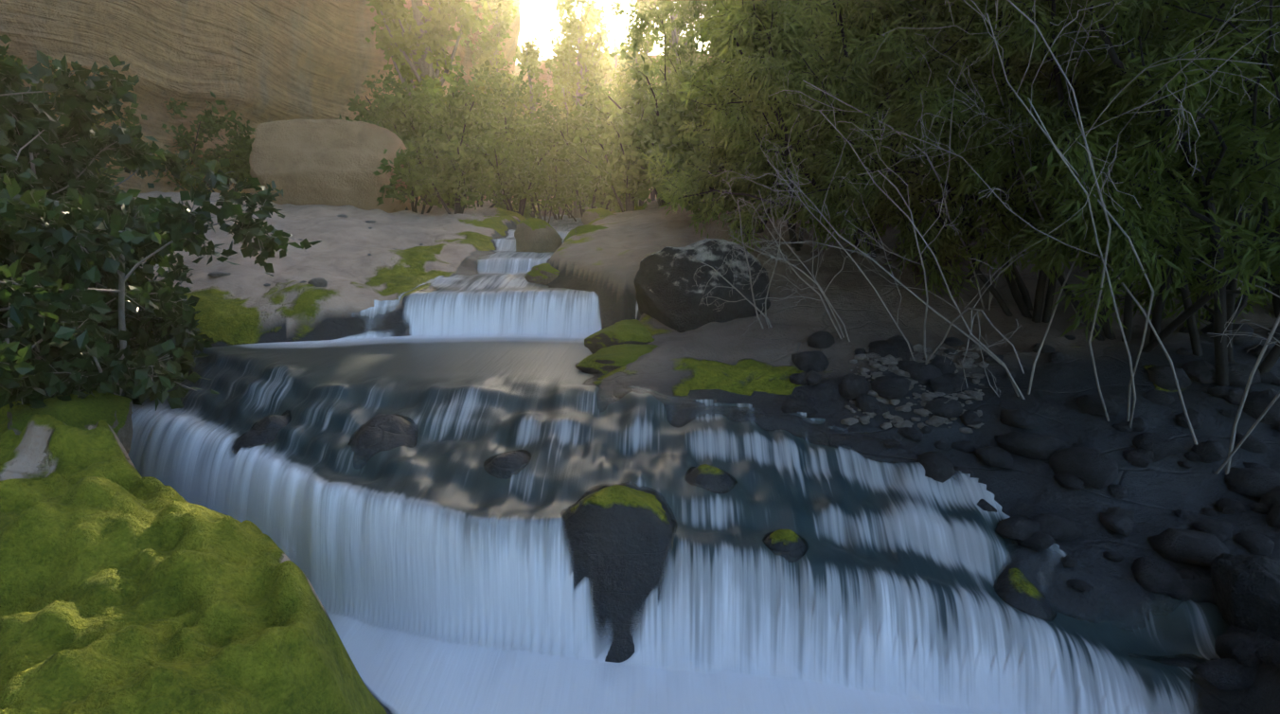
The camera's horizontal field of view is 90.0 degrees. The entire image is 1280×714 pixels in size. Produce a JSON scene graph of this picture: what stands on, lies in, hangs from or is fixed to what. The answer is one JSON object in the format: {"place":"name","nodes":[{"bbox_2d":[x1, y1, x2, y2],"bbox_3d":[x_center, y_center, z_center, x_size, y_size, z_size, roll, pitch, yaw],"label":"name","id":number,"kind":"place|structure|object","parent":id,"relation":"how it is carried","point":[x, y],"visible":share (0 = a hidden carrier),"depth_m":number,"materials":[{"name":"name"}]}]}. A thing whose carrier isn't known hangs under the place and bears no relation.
{"place":"outdoors","nodes":[
{"label":"outdoors","id":0,"kind":"place"},
{"bbox_2d":[0,0,520,203],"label":"cliff","id":1,"kind":"structure","parent":0,"point":[88,43],"depth_m":13.93,"materials":[{"name":"beige stone"}]},
{"bbox_2d":[0,155,1279,713],"bbox_3d":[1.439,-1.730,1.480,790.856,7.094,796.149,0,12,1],"label":"ground","id":2,"kind":"structure","parent":0,"point":[322,663],"depth_m":3.31,"materials":[{"name":"grey stone"}]},
{"bbox_2d":[0,73,62,129],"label":"bush","id":3,"kind":"object","parent":2,"relation":"on","point":[56,110],"visible":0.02,"depth_m":5.71,"materials":[{"name":"green plant"}]},
{"bbox_2d":[0,136,110,406],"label":"bush","id":4,"kind":"object","parent":2,"relation":"on","point":[10,352],"visible":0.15,"depth_m":3.47,"materials":[{"name":"green plant"}]},
{"bbox_2d":[1,43,124,189],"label":"shrub","id":5,"kind":"object","parent":2,"relation":"on","point":[109,170],"visible":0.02,"depth_m":10.49,"materials":[{"name":"green plant"}]},
{"bbox_2d":[6,390,133,454],"bbox_3d":[-3.314,0.481,3.718,0.505,0.488,0.661,-5,13,-22],"label":"ledge rock","id":6,"kind":"object","parent":2,"relation":"on","point":[66,412],"visible":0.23,"depth_m":3.70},
{"bbox_2d":[0,34,213,405],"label":"bush","id":7,"kind":"object","parent":2,"relation":"on","point":[125,148],"visible":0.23,"depth_m":4.32,"materials":[{"name":"green plant"}]},
{"bbox_2d":[120,103,147,139],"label":"shrub","id":8,"kind":"object","parent":2,"relation":"on","point":[129,112],"visible":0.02,"depth_m":12.50,"materials":[{"name":"green plant"}]},
{"bbox_2d":[0,64,322,410],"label":"bush","id":9,"kind":"object","parent":2,"relation":"on","point":[30,315],"visible":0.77,"depth_m":3.89,"materials":[{"name":"green plant"}]},
{"bbox_2d":[109,90,232,165],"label":"shrub","id":10,"kind":"object","parent":2,"relation":"on","point":[185,137],"visible":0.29,"depth_m":13.35,"materials":[{"name":"green plant"}]},
{"bbox_2d":[153,109,255,193],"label":"shrub","id":11,"kind":"object","parent":2,"relation":"on","point":[222,152],"visible":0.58,"depth_m":13.43,"materials":[{"name":"green plant"}]},
{"bbox_2d":[229,139,256,191],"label":"shrub","id":12,"kind":"object","parent":2,"relation":"on","point":[245,154],"visible":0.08,"depth_m":13.33,"materials":[{"name":"green plant"}]},
{"bbox_2d":[188,192,423,288],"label":"pebbles","id":13,"kind":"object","parent":2,"relation":"on","point":[319,281],"depth_m":6.49,"materials":[{"name":"beige stone"}]},
{"bbox_2d":[248,118,410,213],"bbox_3d":[-5.450,-3.195,11.531,2.587,1.934,2.696,-4,13,-18],"label":"tan boulder","id":14,"kind":"object","parent":2,"relation":"on","point":[383,137],"visible":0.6,"depth_m":10.53,"materials":[{"name":"beige stone"}]},
{"bbox_2d":[345,74,423,200],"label":"shrub","id":15,"kind":"object","parent":2,"relation":"on","point":[370,84],"depth_m":14.86,"materials":[{"name":"green plant"}]},
{"bbox_2d":[334,100,436,206],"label":"shrub","id":16,"kind":"object","parent":2,"relation":"on","point":[382,117],"visible":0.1,"depth_m":11.92,"materials":[{"name":"green plant"}]},
{"bbox_2d":[347,73,497,204],"bbox_3d":[-4.689,-4.538,13.635,2.660,2.725,3.114,-9,15,-36],"label":"shrub","id":17,"kind":"object","parent":2,"relation":"on","point":[364,103],"visible":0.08,"depth_m":13.16,"materials":[{"name":"green plant"}]},
{"bbox_2d":[373,130,480,213],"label":"shrub","id":18,"kind":"object","parent":2,"relation":"on","point":[423,180],"visible":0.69,"depth_m":10.63,"materials":[{"name":"green plant"}]},
{"bbox_2d":[365,0,493,205],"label":"poplar tree","id":19,"kind":"object","parent":2,"relation":"on","point":[413,22],"visible":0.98,"depth_m":14.97,"materials":[{"name":"green plant"}]},
{"bbox_2d":[377,59,507,205],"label":"shrub","id":20,"kind":"object","parent":2,"relation":"on","point":[481,127],"visible":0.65,"depth_m":12.00,"materials":[{"name":"green plant"}]},
{"bbox_2d":[400,121,497,213],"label":"shrub","id":21,"kind":"object","parent":2,"relation":"on","point":[465,163],"visible":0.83,"depth_m":11.06,"materials":[{"name":"green plant"}]},
{"bbox_2d":[375,67,581,208],"bbox_3d":[-3.365,-4.751,14.422,4.556,3.075,1.771,-6,13,-25],"label":"shrub","id":22,"kind":"object","parent":2,"relation":"on","point":[409,87],"visible":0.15,"depth_m":14.37,"materials":[{"name":"green plant"}]},
{"bbox_2d":[468,0,529,204],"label":"poplar tree","id":23,"kind":"object","parent":2,"relation":"on","point":[495,37],"visible":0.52,"depth_m":22.02,"materials":[{"name":"green plant"}]},
{"bbox_2d":[471,62,551,203],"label":"shrub","id":24,"kind":"object","parent":2,"relation":"on","point":[498,95],"visible":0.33,"depth_m":16.18,"materials":[{"name":"green plant"}]},
{"bbox_2d":[478,124,552,215],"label":"shrub","id":25,"kind":"object","parent":2,"relation":"on","point":[528,145],"visible":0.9,"depth_m":13.39,"materials":[{"name":"green plant"}]},
{"bbox_2d":[510,71,525,199],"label":"poplar tree","id":26,"kind":"object","parent":2,"relation":"on","point":[516,79],"depth_m":33.30,"materials":[{"name":"green plant"}]},
{"bbox_2d":[507,34,552,216],"bbox_3d":[-4.709,-10.142,28.719,2.489,7.939,2.026,3,12,15],"label":"poplar tree","id":27,"kind":"object","parent":2,"relation":"on","point":[531,49],"visible":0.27,"depth_m":28.11,"materials":[{"name":"yellow plant"}]},
{"bbox_2d":[491,119,577,223],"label":"shrub","id":28,"kind":"object","parent":2,"relation":"on","point":[550,190],"visible":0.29,"depth_m":15.79,"materials":[{"name":"green plant"}]},
{"bbox_2d":[489,105,585,217],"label":"shrub","id":29,"kind":"object","parent":2,"relation":"on","point":[554,114],"visible":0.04,"depth_m":18.09,"materials":[{"name":"green plant"}]},
{"bbox_2d":[514,217,562,260],"bbox_3d":[-1.375,-1.548,8.783,0.655,0.716,0.524,0,12,1],"label":"rock","id":30,"kind":"object","parent":2,"relation":"on","point":[530,227],"visible":0.65,"depth_m":8.56,"materials":[{"name":"stone"}]},
{"bbox_2d":[524,263,559,284],"bbox_3d":[-0.832,-0.890,7.272,0.968,0.356,0.774,0,12,1],"label":"rock","id":31,"kind":"object","parent":2,"relation":"on","point":[541,271],"visible":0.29,"depth_m":6.92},
{"bbox_2d":[514,117,572,218],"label":"shrub","id":32,"kind":"object","parent":2,"relation":"on","point":[569,217],"visible":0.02,"depth_m":23.20,"materials":[{"name":"green plant"}]},
{"bbox_2d":[506,108,586,219],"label":"shrub","id":33,"kind":"object","parent":2,"relation":"on","point":[559,216],"depth_m":20.53,"materials":[{"name":"green plant"}]},
{"bbox_2d":[539,0,574,214],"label":"poplar tree","id":34,"kind":"object","parent":2,"relation":"on","point":[559,9],"visible":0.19,"depth_m":35.18,"materials":[{"name":"yellow plant"}]},
{"bbox_2d":[538,106,604,221],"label":"shrub","id":35,"kind":"object","parent":2,"relation":"on","point":[578,196],"visible":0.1,"depth_m":17.35,"materials":[{"name":"green plant"}]},
{"bbox_2d":[543,0,610,217],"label":"poplar tree","id":36,"kind":"object","parent":2,"relation":"on","point":[564,63],"visible":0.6,"depth_m":23.18,"materials":[{"name":"green plant"}]},
{"bbox_2d":[532,79,630,211],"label":"shrub","id":37,"kind":"object","parent":2,"relation":"on","point":[563,135],"visible":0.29,"depth_m":14.22,"materials":[{"name":"green plant"}]},
{"bbox_2d":[563,224,608,242],"bbox_3d":[-0.606,-1.421,8.381,0.831,0.614,0.665,0,12,1],"label":"rock","id":38,"kind":"object","parent":2,"relation":"on","point":[586,228],"visible":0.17,"depth_m":8.13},
{"bbox_2d":[557,4,615,209],"bbox_3d":[-2.725,-12.215,32.153,3.064,10.393,3.100,0,12,1],"label":"poplar tree","id":39,"kind":"object","parent":2,"relation":"on","point":[595,18],"visible":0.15,"depth_m":31.20,"materials":[{"name":"yellow plant"}]},
{"bbox_2d":[581,207,613,225],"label":"rock","id":40,"kind":"object","parent":2,"relation":"on","point":[589,216],"visible":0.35,"depth_m":10.42,"materials":[{"name":"beige stone"}]},
{"bbox_2d":[570,119,631,212],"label":"shrub","id":41,"kind":"object","parent":2,"relation":"on","point":[597,197],"visible":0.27,"depth_m":11.44,"materials":[{"name":"green plant"}]},
{"bbox_2d":[557,104,655,212],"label":"shrub","id":42,"kind":"object","parent":2,"relation":"on","point":[601,159],"visible":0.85,"depth_m":9.50,"materials":[{"name":"green plant"}]},
{"bbox_2d":[575,343,657,373],"bbox_3d":[0.091,0.088,4.746,1.116,0.349,0.550,0,12,1],"label":"mossy rock","id":43,"kind":"object","parent":2,"relation":"on","point":[597,364],"visible":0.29,"depth_m":4.59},
{"bbox_2d":[583,78,654,206],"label":"shrub","id":44,"kind":"object","parent":2,"relation":"on","point":[597,89],"visible":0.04,"depth_m":11.25,"materials":[{"name":"green plant"}]},
{"bbox_2d":[584,321,654,354],"bbox_3d":[-0.146,-0.136,5.113,0.620,0.289,0.550,0,12,1],"label":"mossy rock","id":45,"kind":"object","parent":2,"relation":"on","point":[618,333],"visible":0.62,"depth_m":4.93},
{"bbox_2d":[597,0,650,210],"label":"poplar tree","id":46,"kind":"object","parent":2,"relation":"on","point":[616,57],"visible":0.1,"depth_m":36.99,"materials":[{"name":"yellow plant"}]},
{"bbox_2d":[614,319,641,325],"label":"mossy rock","id":47,"kind":"object","parent":2,"relation":"on","point":[634,322],"visible":0.27,"depth_m":5.24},
{"bbox_2d":[572,76,684,206],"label":"shrub","id":48,"kind":"object","parent":2,"relation":"on","point":[608,107],"visible":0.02,"depth_m":10.41,"materials":[{"name":"green plant"}]},
{"bbox_2d":[606,0,665,95],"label":"poplar tree","id":49,"kind":"object","parent":2,"relation":"on","point":[639,60],"visible":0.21,"depth_m":28.18,"materials":[{"name":"green plant"}]},
{"bbox_2d":[640,69,664,200],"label":"tree","id":50,"kind":"object","parent":2,"relation":"on","point":[652,193],"depth_m":18.28,"materials":[{"name":"green plant"}]},
{"bbox_2d":[606,41,722,206],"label":"shrub","id":51,"kind":"object","parent":2,"relation":"on","point":[642,104],"visible":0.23,"depth_m":9.01,"materials":[{"name":"green plant"}]},
{"bbox_2d":[655,63,695,104],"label":"tree","id":52,"kind":"object","parent":2,"relation":"on","point":[670,90],"depth_m":13.90,"materials":[{"name":"green plant"}]},
{"bbox_2d":[610,0,742,188],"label":"willow tree","id":53,"kind":"object","parent":2,"relation":"on","point":[642,30],"visible":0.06,"depth_m":11.93,"materials":[{"name":"green plant"}]},
{"bbox_2d":[652,0,704,88],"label":"poplar tree","id":54,"kind":"object","parent":2,"relation":"on","point":[671,40],"visible":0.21,"depth_m":23.96,"materials":[{"name":"green plant"}]},
{"bbox_2d":[646,0,742,37],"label":"willow tree","id":55,"kind":"object","parent":2,"relation":"on","point":[684,22],"depth_m":11.33,"materials":[{"name":"green plant"}]},
{"bbox_2d":[644,58,747,217],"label":"shrub","id":56,"kind":"object","parent":2,"relation":"on","point":[676,110],"visible":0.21,"depth_m":8.15,"materials":[{"name":"green plant"}]},
{"bbox_2d":[633,238,770,332],"bbox_3d":[0.529,-0.498,5.502,1.159,1.028,0.988,0,12,1],"label":"dark boulder","id":57,"kind":"object","parent":2,"relation":"on","point":[666,271],"visible":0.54,"depth_m":5.15,"materials":[{"name":"black stone"}]},
{"bbox_2d":[689,1,730,77],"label":"poplar tree","id":58,"kind":"object","parent":2,"relation":"on","point":[699,61],"depth_m":19.76,"materials":[{"name":"green plant"}]},
{"bbox_2d":[640,75,812,233],"bbox_3d":[0.958,-2.216,7.348,1.428,1.699,2.766,-8,14,-32],"label":"shrub","id":59,"kind":"object","parent":2,"relation":"on","point":[731,203],"visible":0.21,"depth_m":7.18,"materials":[{"name":"green plant"}]},
{"bbox_2d":[689,175,808,336],"bbox_3d":[0.773,-0.678,4.473,0.871,1.129,0.741,0,12,1],"label":"bare shrub","id":60,"kind":"object","parent":2,"relation":"on","point":[766,297],"visible":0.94,"depth_m":4.54,"materials":[{"name":"grey plant"}]},
{"bbox_2d":[664,0,834,24],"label":"willow tree","id":61,"kind":"object","parent":2,"relation":"on","point":[697,7],"visible":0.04,"depth_m":10.83,"materials":[{"name":"green plant"}]},
{"bbox_2d":[641,0,882,253],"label":"willow tree","id":62,"kind":"object","parent":2,"relation":"on","point":[717,94],"visible":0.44,"depth_m":5.59,"materials":[{"name":"green plant"}]},
{"bbox_2d":[702,188,887,341],"bbox_3d":[1.021,-0.673,4.638,1.245,1.140,1.848,0,12,1],"label":"bare shrub","id":63,"kind":"object","parent":2,"relation":"on","point":[821,290],"visible":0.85,"depth_m":4.55,"materials":[{"name":"grey plant"}]},
{"bbox_2d":[759,0,853,193],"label":"willow tree","id":64,"kind":"object","parent":2,"relation":"on","point":[822,26],"depth_m":7.35,"materials":[{"name":"green plant"}]},
{"bbox_2d":[699,0,964,200],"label":"willow tree","id":65,"kind":"object","parent":2,"relation":"on","point":[721,66],"visible":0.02,"depth_m":6.98,"materials":[{"name":"green plant"}]},
{"bbox_2d":[687,0,982,293],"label":"willow tree","id":66,"kind":"object","parent":2,"relation":"on","point":[750,63],"visible":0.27,"depth_m":4.59,"materials":[{"name":"green plant"}]},
{"bbox_2d":[741,107,1024,403],"bbox_3d":[1.430,-0.645,3.779,1.142,1.664,2.204,-8,15,-35],"label":"bare shrub","id":67,"kind":"object","parent":2,"relation":"on","point":[946,334],"visible":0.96,"depth_m":3.81,"materials":[{"name":"grey plant"}]},
{"bbox_2d":[857,169,931,228],"bbox_3d":[2.498,-1.703,6.768,1.151,0.769,0.674,8,14,32],"label":"willow tree","id":68,"kind":"object","parent":2,"relation":"on","point":[889,223],"depth_m":6.64,"materials":[{"name":"green plant"}]},
{"bbox_2d":[815,4,1002,199],"bbox_3d":[3.180,-3.647,6.844,3.204,3.888,4.632,0,12,1],"label":"willow tree","id":69,"kind":"object","parent":2,"relation":"on","point":[942,122],"depth_m":6.97,"materials":[{"name":"green plant"}]},
{"bbox_2d":[840,343,989,433],"bbox_3d":[1.771,0.163,4.124,0.850,0.363,1.328,6,13,26],"label":"gravel bar","id":70,"kind":"object","parent":2,"relation":"on","point":[891,361],"visible":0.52,"depth_m":3.94,"materials":[{"name":"stone"}]},
{"bbox_2d":[768,5,1066,310],"bbox_3d":[2.359,-1.655,4.343,2.858,2.835,1.720,-7,14,-31],"label":"bare shrub","id":71,"kind":"object","parent":2,"relation":"on","point":[974,273],"visible":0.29,"depth_m":4.10,"materials":[{"name":"grey plant"}]},
{"bbox_2d":[752,0,1176,305],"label":"willow tree","id":72,"kind":"object","parent":2,"relation":"on","point":[848,65],"visible":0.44,"depth_m":4.40,"materials":[{"name":"green plant"}]},
{"bbox_2d":[708,19,1264,399],"bbox_3d":[1.731,-0.768,3.824,2.699,2.054,1.268,0,12,1],"label":"bare shrub","id":73,"kind":"object","parent":2,"relation":"on","point":[999,361],"visible":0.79,"depth_m":3.75,"materials":[{"name":"grey plant"}]},
{"bbox_2d":[940,146,1054,237],"bbox_3d":[3.392,-1.586,6.032,1.171,1.078,0.938,0,12,1],"label":"willow tree","id":74,"kind":"object","parent":2,"relation":"on","point":[1022,209],"visible":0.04,"depth_m":5.92,"materials":[{"name":"green plant"}]},
{"bbox_2d":[779,0,1279,322],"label":"willow tree","id":75,"kind":"object","parent":2,"relation":"on","point":[1023,302],"visible":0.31,"depth_m":4.46,"materials":[{"name":"green plant"}]},
{"bbox_2d":[780,308,1279,713],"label":"bank stones","id":76,"kind":"structure","parent":2,"relation":"on","point":[1237,653],"depth_m":3.31,"materials":[{"name":"grey stone"}]},
{"bbox_2d":[1209,552,1279,641],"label":"wet rock","id":77,"kind":"object","parent":76,"relation":"on","point":[1227,583],"visible":0.92,"depth_m":2.48,"materials":[{"name":"grey stone"}]},
{"bbox_2d":[837,0,1279,427],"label":"bare shrub","id":78,"kind":"object","parent":2,"relation":"on","point":[1106,211],"visible":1,"depth_m":2.78,"materials":[{"name":"grey plant"}]},
{"bbox_2d":[842,0,1279,353],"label":"willow tree","id":79,"kind":"object","parent":2,"relation":"on","point":[1026,26],"visible":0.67,"depth_m":3.48,"materials":[{"name":"green plant"}]},
{"bbox_2d":[949,1,1174,192],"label":"willow tree","id":80,"kind":"object","parent":2,"relation":"on","point":[1002,54],"depth_m":6.70,"materials":[{"name":"green plant"}]},
{"bbox_2d":[886,0,1279,323],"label":"bare shrub","id":81,"kind":"object","parent":2,"relation":"on","point":[1042,219],"visible":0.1,"depth_m":4.08,"materials":[{"name":"grey plant"}]},
{"bbox_2d":[1020,124,1179,260],"bbox_3d":[3.939,-1.338,5.334,1.133,1.165,1.172,0,12,1],"label":"willow tree","id":82,"kind":"object","parent":2,"relation":"on","point":[1164,172],"visible":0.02,"depth_m":5.13,"materials":[{"name":"green plant"}]},
{"bbox_2d":[952,32,1279,474],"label":"bare shrub","id":83,"kind":"object","parent":2,"relation":"on","point":[1228,459],"visible":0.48,"depth_m":3.12,"materials":[{"name":"grey plant"}]},
{"bbox_2d":[987,0,1279,386],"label":"willow tree","id":84,"kind":"object","parent":2,"relation":"on","point":[1152,84],"visible":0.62,"depth_m":3.25,"materials":[{"name":"green plant"}]},
{"bbox_2d":[1066,7,1264,159],"bbox_3d":[4.641,-3.011,5.981,2.899,3.520,2.340,-8,14,-32],"label":"willow tree","id":85,"kind":"object","parent":2,"relation":"on","point":[1173,21],"depth_m":5.53,"materials":[{"name":"green plant"}]},
{"bbox_2d":[1101,108,1271,284],"bbox_3d":[4.135,-1.152,4.651,1.222,1.492,1.591,0,12,1],"label":"willow tree","id":86,"kind":"object","parent":2,"relation":"on","point":[1224,206],"depth_m":4.54,"materials":[{"name":"green plant"}]},
{"bbox_2d":[1134,6,1279,187],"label":"willow tree","id":87,"kind":"object","parent":2,"relation":"on","point":[1233,97],"depth_m":5.05,"materials":[{"name":"green plant"}]},
{"bbox_2d":[1183,141,1279,318],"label":"willow tree","id":88,"kind":"object","parent":2,"relation":"on","point":[1275,302],"visible":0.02,"depth_m":4.34,"materials":[{"name":"green plant"}]},
{"bbox_2d":[121,213,1229,713],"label":"water","id":89,"kind":"structure","parent":0,"point":[583,678],"depth_m":3.10,"materials":[{"name":"liquid"}]},
{"bbox_2d":[512,53,1177,202],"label":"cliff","id":90,"kind":"structure","parent":0,"point":[546,76],"depth_m":40.45,"materials":[{"name":"beige stone"}]}
]}

